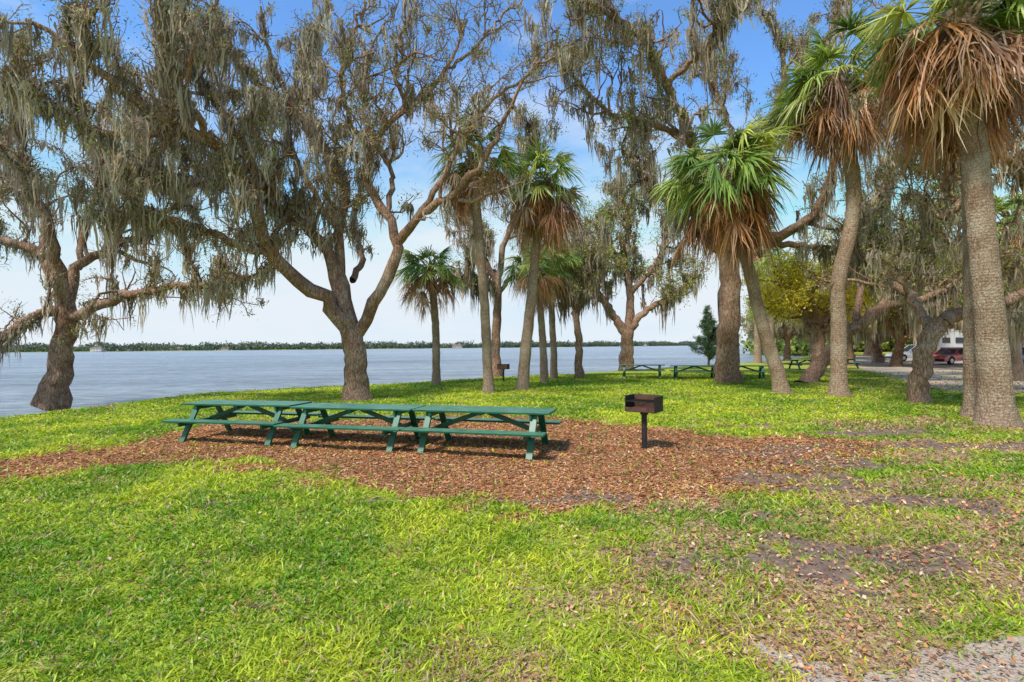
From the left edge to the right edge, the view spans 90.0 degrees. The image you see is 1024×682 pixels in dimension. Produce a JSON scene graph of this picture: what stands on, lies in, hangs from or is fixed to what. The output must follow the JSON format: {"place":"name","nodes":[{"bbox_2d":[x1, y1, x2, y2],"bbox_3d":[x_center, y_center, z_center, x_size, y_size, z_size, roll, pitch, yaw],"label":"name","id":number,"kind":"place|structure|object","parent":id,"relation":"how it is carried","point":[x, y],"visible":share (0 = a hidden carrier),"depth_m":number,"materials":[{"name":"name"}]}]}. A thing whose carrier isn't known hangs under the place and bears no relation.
{"place":"outdoors","nodes":[
{"label":"outdoors","id":0,"kind":"place"},
{"bbox_2d":[0,345,807,416],"bbox_3d":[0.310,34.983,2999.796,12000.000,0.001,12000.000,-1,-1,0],"label":"water","id":1,"kind":"structure","parent":0,"point":[99,379],"depth_m":65.44,"materials":[{"name":"blue liquid"}]},
{"bbox_2d":[0,346,1023,681],"bbox_3d":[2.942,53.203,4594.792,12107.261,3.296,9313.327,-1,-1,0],"label":"ground","id":2,"kind":"structure","parent":0,"point":[866,364],"depth_m":4.55,"materials":[{"name":"brown soil"}]},
{"bbox_2d":[90,346,105,350],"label":"waterfront house","id":3,"kind":"structure","parent":2,"relation":"on","point":[99,348],"depth_m":846.98,"materials":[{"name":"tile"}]},
{"bbox_2d":[0,0,288,410],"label":"live oak tree","id":4,"kind":"object","parent":2,"relation":"on","point":[24,182],"visible":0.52,"depth_m":19.14,"materials":[{"name":"grey plant"}]},
{"bbox_2d":[174,347,185,350],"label":"waterfront house","id":5,"kind":"structure","parent":2,"relation":"on","point":[180,348],"depth_m":878.96,"materials":[{"name":"paint"}]},
{"bbox_2d":[219,346,230,349],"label":"waterfront house","id":6,"kind":"structure","parent":2,"relation":"on","point":[224,348],"depth_m":902.96,"materials":[{"name":"paint"}]},
{"bbox_2d":[0,0,628,400],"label":"live oak tree","id":7,"kind":"object","parent":2,"relation":"on","point":[194,44],"visible":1,"depth_m":17.16,"materials":[{"name":"grey plant"}]},
{"bbox_2d":[273,403,435,451],"bbox_3d":[-3.063,1.680,10.216,2.600,0.774,1.687,-1,-1,14],"label":"picnic table","id":8,"kind":"object","parent":2,"relation":"on","point":[398,410],"visible":0.85,"depth_m":10.02,"materials":[{"name":"green paint"}]},
{"bbox_2d":[7,340,711,351],"bbox_3d":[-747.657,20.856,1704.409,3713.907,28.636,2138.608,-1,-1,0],"label":"distant tree line","id":9,"kind":"object","parent":2,"relation":"on","point":[44,347],"visible":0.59,"depth_m":955.21,"materials":[{"name":"green plant"}]},
{"bbox_2d":[390,243,470,384],"bbox_3d":[-4.259,-1.308,25.687,3.870,7.524,3.866,-1,-1,40],"label":"sabal palm tree","id":10,"kind":"object","parent":2,"relation":"on","point":[414,287],"visible":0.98,"depth_m":25.54,"materials":[{"name":"green plant"}]},
{"bbox_2d":[0,412,912,521],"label":"mulch","id":11,"kind":"object","parent":2,"relation":"on","point":[157,452],"visible":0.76,"depth_m":8.71,"materials":[{"name":"brown plant"}]},
{"bbox_2d":[162,400,320,445],"bbox_3d":[-5.624,1.689,10.878,2.600,0.774,1.687,-1,-1,13],"label":"picnic table","id":12,"kind":"object","parent":11,"relation":"on","point":[275,414],"visible":0.86,"depth_m":10.67,"materials":[{"name":"green paint"}]},
{"bbox_2d":[452,344,461,347],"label":"waterfront house","id":13,"kind":"structure","parent":2,"relation":"on","point":[456,345],"depth_m":1062.93,"materials":[{"name":"paint"}]},
{"bbox_2d":[425,114,529,392],"bbox_3d":[-1.302,-3.440,21.339,4.649,11.608,4.340,0,-1,-41],"label":"sabal palm tree","id":14,"kind":"object","parent":2,"relation":"on","point":[453,179],"visible":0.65,"depth_m":20.96,"materials":[{"name":"green plant"}]},
{"bbox_2d":[400,405,561,460],"bbox_3d":[-0.502,1.650,9.555,2.600,0.774,1.687,-1,-1,16],"label":"picnic table","id":15,"kind":"object","parent":2,"relation":"on","point":[496,412],"visible":0.97,"depth_m":9.35,"materials":[{"name":"green paint"}]},
{"bbox_2d":[497,364,509,380],"bbox_3d":[-0.438,1.755,27.184,0.619,1.086,0.547,-1,-1,20],"label":"park grill","id":16,"kind":"object","parent":2,"relation":"on","point":[503,367],"visible":0.96,"depth_m":27.00,"materials":[{"name":"metal"}]},
{"bbox_2d":[0,370,1023,681],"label":"lawn grass","id":17,"kind":"structure","parent":2,"relation":"on","point":[146,488],"depth_m":4.83,"materials":[{"name":"green plant"}]},
{"bbox_2d":[0,379,1023,681],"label":"fallen leaves","id":18,"kind":"object","parent":2,"relation":"on","point":[864,649],"visible":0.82,"depth_m":4.57,"materials":[{"name":"brown plant"}]},
{"bbox_2d":[438,99,596,377],"bbox_3d":[-0.052,-6.797,34.194,11.953,18.678,5.588,0,-1,-16],"label":"live oak tree","id":19,"kind":"object","parent":2,"relation":"on","point":[469,277],"visible":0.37,"depth_m":33.17,"materials":[{"name":"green plant"}]},
{"bbox_2d":[495,243,575,381],"bbox_3d":[1.032,-1.612,26.909,4.244,8.054,4.362,-1,-1,34],"label":"sabal palm tree","id":20,"kind":"object","parent":2,"relation":"on","point":[546,280],"visible":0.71,"depth_m":26.71,"materials":[{"name":"green plant"}]},
{"bbox_2d":[500,129,590,389],"bbox_3d":[1.218,-3.317,22.576,4.299,11.359,5.153,0,-1,-30],"label":"sabal palm tree","id":21,"kind":"object","parent":2,"relation":"on","point":[542,214],"visible":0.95,"depth_m":21.98,"materials":[{"name":"green plant"}]},
{"bbox_2d":[521,242,588,378],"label":"sabal palm tree","id":22,"kind":"object","parent":2,"relation":"on","point":[553,356],"visible":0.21,"depth_m":29.88,"materials":[{"name":"green plant"}]},
{"bbox_2d":[541,236,613,378],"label":"palm tree","id":23,"kind":"object","parent":2,"relation":"on","point":[578,296],"visible":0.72,"depth_m":29.73,"materials":[{"name":"green plant"}]},
{"bbox_2d":[619,364,665,378],"bbox_3d":[7.616,1.775,30.029,2.600,0.774,1.687,-1,-1,14],"label":"picnic table","id":24,"kind":"object","parent":2,"relation":"on","point":[659,370],"visible":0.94,"depth_m":29.89,"materials":[{"name":"green paint"}]},
{"bbox_2d":[567,163,718,370],"bbox_3d":[9.362,-5.699,39.793,12.560,16.669,8.314,-1,-1,0],"label":"live oak tree","id":25,"kind":"object","parent":2,"relation":"on","point":[670,294],"visible":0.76,"depth_m":38.83,"materials":[{"name":"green plant"}]},
{"bbox_2d":[624,394,663,448],"bbox_3d":[2.381,1.536,9.289,0.619,1.086,0.547,-1,-1,38],"label":"park grill","id":26,"kind":"object","parent":2,"relation":"on","point":[644,405],"visible":0.97,"depth_m":9.29,"materials":[{"name":"metal"}]},
{"bbox_2d":[669,365,714,378],"bbox_3d":[10.252,1.758,28.783,2.600,0.774,1.687,-1,-1,13],"label":"picnic table","id":27,"kind":"object","parent":2,"relation":"on","point":[676,371],"visible":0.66,"depth_m":28.68,"materials":[{"name":"green paint"}]},
{"bbox_2d":[688,305,718,364],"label":"young pine tree","id":28,"kind":"object","parent":2,"relation":"on","point":[708,324],"visible":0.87,"depth_m":46.71,"materials":[{"name":"green plant"}]},
{"bbox_2d":[506,0,939,382],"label":"live oak tree","id":29,"kind":"object","parent":2,"relation":"on","point":[704,59],"visible":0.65,"depth_m":23.95,"materials":[{"name":"grey plant"}]},
{"bbox_2d":[644,110,812,393],"bbox_3d":[8.210,-3.373,20.123,5.885,11.355,6.358,-1,-1,0],"label":"sabal palm tree","id":30,"kind":"object","parent":2,"relation":"on","point":[736,214],"visible":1,"depth_m":19.34,"materials":[{"name":"green plant"}]},
{"bbox_2d":[740,365,769,379],"bbox_3d":[12.513,1.723,27.931,2.600,0.774,1.687,-1,-1,16],"label":"picnic table","id":31,"kind":"object","parent":2,"relation":"on","point":[761,367],"visible":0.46,"depth_m":27.72,"materials":[{"name":"green paint"}]},
{"bbox_2d":[738,223,785,362],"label":"sabal palm tree","id":32,"kind":"object","parent":2,"relation":"on","point":[757,358],"visible":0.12,"depth_m":52.24,"materials":[{"name":"plant"}]},
{"bbox_2d":[741,249,801,365],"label":"sabal palm tree","id":33,"kind":"object","parent":2,"relation":"on","point":[771,323],"visible":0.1,"depth_m":45.54,"materials":[{"name":"plant"}]},
{"bbox_2d":[739,299,811,359],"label":"live oak tree","id":34,"kind":"object","parent":2,"relation":"on","point":[781,332],"visible":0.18,"depth_m":65.45,"materials":[{"name":"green plant"}]},
{"bbox_2d":[739,329,828,355],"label":"distant tree line","id":35,"kind":"object","parent":2,"relation":"on","point":[793,343],"visible":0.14,"depth_m":108.29,"materials":[{"name":"green plant"}]},
{"bbox_2d":[784,359,826,369],"bbox_3d":[21.997,1.761,38.164,2.600,0.774,1.687,0,-1,-6],"label":"picnic table","id":36,"kind":"object","parent":2,"relation":"on","point":[799,364],"visible":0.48,"depth_m":38.13,"materials":[{"name":"green paint"}]},
{"bbox_2d":[788,327,829,355],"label":"live oak tree","id":37,"kind":"object","parent":2,"relation":"on","point":[810,342],"depth_m":95.03,"materials":[{"name":"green plant"}]},
{"bbox_2d":[740,222,879,373],"bbox_3d":[18.562,-2.279,32.350,8.865,9.302,8.705,-1,-1,25],"label":"yellow flowering tree","id":38,"kind":"object","parent":2,"relation":"on","point":[810,311],"visible":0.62,"depth_m":31.35,"materials":[{"name":"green plant"}]},
{"bbox_2d":[756,0,894,396],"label":"sabal palm tree","id":39,"kind":"object","parent":2,"relation":"on","point":[828,130],"visible":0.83,"depth_m":18.57,"materials":[{"name":"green plant"}]},
{"bbox_2d":[740,309,911,355],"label":"distant tree line","id":40,"kind":"object","parent":2,"relation":"on","point":[888,346],"visible":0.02,"depth_m":112.68,"materials":[{"name":"green plant"}]},
{"bbox_2d":[829,358,858,368],"bbox_3d":[24.797,1.725,38.765,2.600,0.774,1.687,0,-1,-9],"label":"picnic table","id":41,"kind":"object","parent":2,"relation":"on","point":[848,362],"visible":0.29,"depth_m":38.72,"materials":[{"name":"green paint"}]},
{"bbox_2d":[779,257,930,365],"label":"live oak tree","id":42,"kind":"object","parent":2,"relation":"on","point":[850,353],"visible":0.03,"depth_m":43.61,"materials":[{"name":"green plant"}]},
{"bbox_2d":[853,336,871,355],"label":"live oak tree","id":43,"kind":"object","parent":2,"relation":"on","point":[868,349],"depth_m":77.57,"materials":[{"name":"brown plant"}]},
{"bbox_2d":[803,279,939,362],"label":"live oak tree","id":44,"kind":"object","parent":2,"relation":"on","point":[878,356],"visible":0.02,"depth_m":49.68,"materials":[{"name":"brown plant"}]},
{"bbox_2d":[811,266,962,366],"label":"live oak tree","id":45,"kind":"object","parent":2,"relation":"on","point":[901,336],"visible":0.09,"depth_m":41.53,"materials":[{"name":"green plant"}]},
{"bbox_2d":[885,345,914,360],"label":"white suv","id":46,"kind":"object","parent":2,"relation":"on","point":[907,352],"visible":0.2,"depth_m":53.45,"materials":[{"name":"paint"}]},
{"bbox_2d":[794,121,1023,383],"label":"live oak tree","id":47,"kind":"object","parent":2,"relation":"on","point":[814,371],"visible":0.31,"depth_m":24.87,"materials":[{"name":"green plant"}]},
{"bbox_2d":[804,0,1023,403],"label":"live oak tree","id":48,"kind":"object","parent":2,"relation":"on","point":[930,336],"visible":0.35,"depth_m":17.17,"materials":[{"name":"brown plant"}]},
{"bbox_2d":[888,266,963,345],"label":"live oak tree","id":49,"kind":"object","parent":2,"relation":"on","point":[918,326],"visible":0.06,"depth_m":37.35,"materials":[{"name":"brown plant"}]},
{"bbox_2d":[842,0,1023,428],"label":"sabal palm tree","id":50,"kind":"object","parent":2,"relation":"on","point":[975,69],"visible":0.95,"depth_m":11.72,"materials":[{"name":"brown plant"}]},
{"bbox_2d":[845,0,1023,417],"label":"sabal palm tree","id":51,"kind":"object","parent":2,"relation":"on","point":[967,410],"visible":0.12,"depth_m":12.89,"materials":[{"name":"brown plant"}]},
{"bbox_2d":[916,329,963,352],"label":"motorhome","id":52,"kind":"object","parent":2,"relation":"on","point":[956,340],"visible":0.12,"depth_m":52.54,"materials":[{"name":"white plastic"}]},
{"bbox_2d":[933,348,962,364],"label":"red car","id":53,"kind":"object","parent":2,"relation":"on","point":[950,356],"visible":0.55,"depth_m":44.09,"materials":[{"name":"paint"}]},
{"bbox_2d":[937,241,1023,333],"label":"live oak tree","id":54,"kind":"object","parent":2,"relation":"on","point":[1006,290],"visible":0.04,"depth_m":28.91,"materials":[{"name":"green plant"}]},
{"bbox_2d":[962,188,1023,380],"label":"sabal palm tree","id":55,"kind":"object","parent":2,"relation":"on","point":[1017,362],"visible":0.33,"depth_m":24.70,"materials":[{"name":"plant"}]},
{"bbox_2d":[0,0,1023,349],"label":"sky","id":56,"kind":"structure","parent":0,"point":[289,316],"materials":[{"name":"blue"}]}
]}

